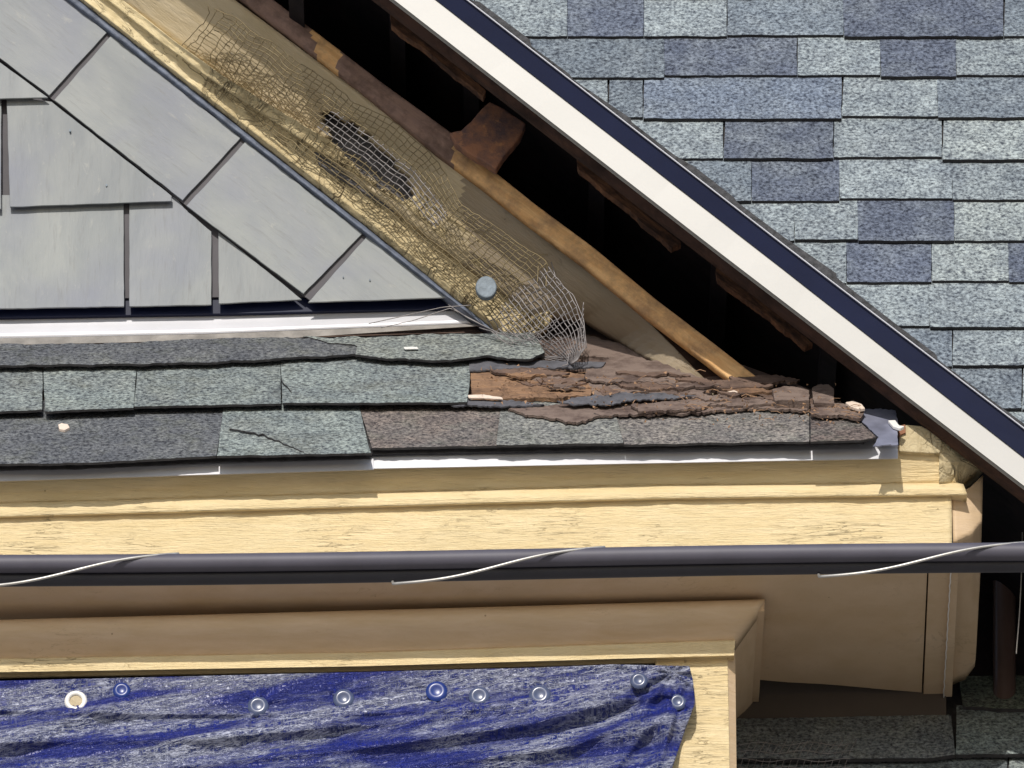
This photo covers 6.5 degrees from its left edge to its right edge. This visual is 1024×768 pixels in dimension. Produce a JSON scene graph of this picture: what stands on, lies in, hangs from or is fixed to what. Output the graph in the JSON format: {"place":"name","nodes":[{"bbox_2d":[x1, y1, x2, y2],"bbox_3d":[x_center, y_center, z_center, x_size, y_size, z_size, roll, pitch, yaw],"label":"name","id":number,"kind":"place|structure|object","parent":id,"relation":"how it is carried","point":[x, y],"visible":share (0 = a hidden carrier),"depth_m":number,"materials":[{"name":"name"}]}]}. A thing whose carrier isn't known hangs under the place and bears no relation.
{"place":"outdoors","nodes":[
{"label":"outdoors","id":0,"kind":"place"},
{"bbox_2d":[0,0,1023,767],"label":"house","id":1,"kind":"structure","parent":0,"point":[204,284],"depth_m":21.82,"materials":[{"name":"wood"}]},
{"bbox_2d":[58,423,69,431],"bbox_3d":[-1.067,0.104,21.468,0.028,0.036,0.036,0,-25,0],"label":"pebble","id":2,"kind":"object","parent":1,"relation":"on","point":[62,427],"visible":1,"depth_m":21.46,"materials":[{"name":"beige stone"}]},
{"bbox_2d":[0,664,694,767],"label":"tarpaulin","id":3,"kind":"object","parent":1,"relation":"attached to","point":[612,716],"visible":1,"depth_m":21.31,"materials":[{"name":"blue plastic"}]},
{"bbox_2d":[176,6,586,365],"bbox_3d":[-0.325,-0.454,22.033,1.018,0.989,0.184,-1,-25,3],"label":"wire netting","id":4,"kind":"object","parent":1,"relation":"on","point":[573,357],"visible":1,"depth_m":22.04,"materials":[{"name":"grey metal"}]},
{"bbox_2d":[404,347,417,349],"bbox_3d":[-0.245,-0.087,21.838,0.036,0.011,0.011,0,-25,0],"label":"sliver","id":5,"kind":"object","parent":1,"relation":"on","point":[406,348],"visible":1,"depth_m":21.83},
{"bbox_2d":[468,394,502,399],"bbox_3d":[-0.063,0.033,21.553,0.086,0.025,0.019,-3,-25,7],"label":"splinter","id":6,"kind":"object","parent":1,"relation":"on","point":[481,396],"visible":1,"depth_m":21.55,"materials":[{"name":"beige wood"}]},
{"bbox_2d":[476,276,496,300],"bbox_3d":[-0.063,-0.232,21.921,0.052,0.060,0.020,0,-25,0],"label":"cap nail","id":7,"kind":"object","parent":1,"relation":"attached to","point":[486,288],"visible":1,"depth_m":21.91,"materials":[{"name":"metal"}]},
{"bbox_2d":[477,363,860,427],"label":"plant litter","id":8,"kind":"object","parent":1,"relation":"on","point":[685,394],"visible":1,"depth_m":21.52,"materials":[{"name":"plant"}]},
{"bbox_2d":[737,739,856,767],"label":"wire netting","id":9,"kind":"object","parent":1,"relation":"on","point":[794,752],"visible":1,"depth_m":21.73,"materials":[{"name":"grey metal"}]},
{"bbox_2d":[846,401,864,411],"bbox_3d":[0.818,0.053,21.433,0.031,0.043,0.051,13,-28,-26],"label":"paint flake","id":10,"kind":"object","parent":1,"relation":"on","point":[861,408],"visible":1,"depth_m":21.42,"materials":[{"name":"beige paint"}]},
{"bbox_2d":[888,420,903,430],"bbox_3d":[0.908,0.099,21.356,0.023,0.043,0.049,16,-29,-30],"label":"paint flake","id":11,"kind":"object","parent":1,"relation":"on","point":[893,424],"visible":1,"depth_m":21.34,"materials":[{"name":"white paint"}]},
{"bbox_2d":[1016,532,1022,653],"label":"hanging wire","id":12,"kind":"object","parent":1,"relation":"hanging from","point":[1019,606],"visible":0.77,"depth_m":21.64,"materials":[{"name":"black metal"}]},
{"bbox_2d":[0,541,1023,586],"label":"overhead cable","id":13,"kind":"object","parent":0,"point":[414,567],"visible":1,"depth_m":20.04,"materials":[{"name":"rubber"}]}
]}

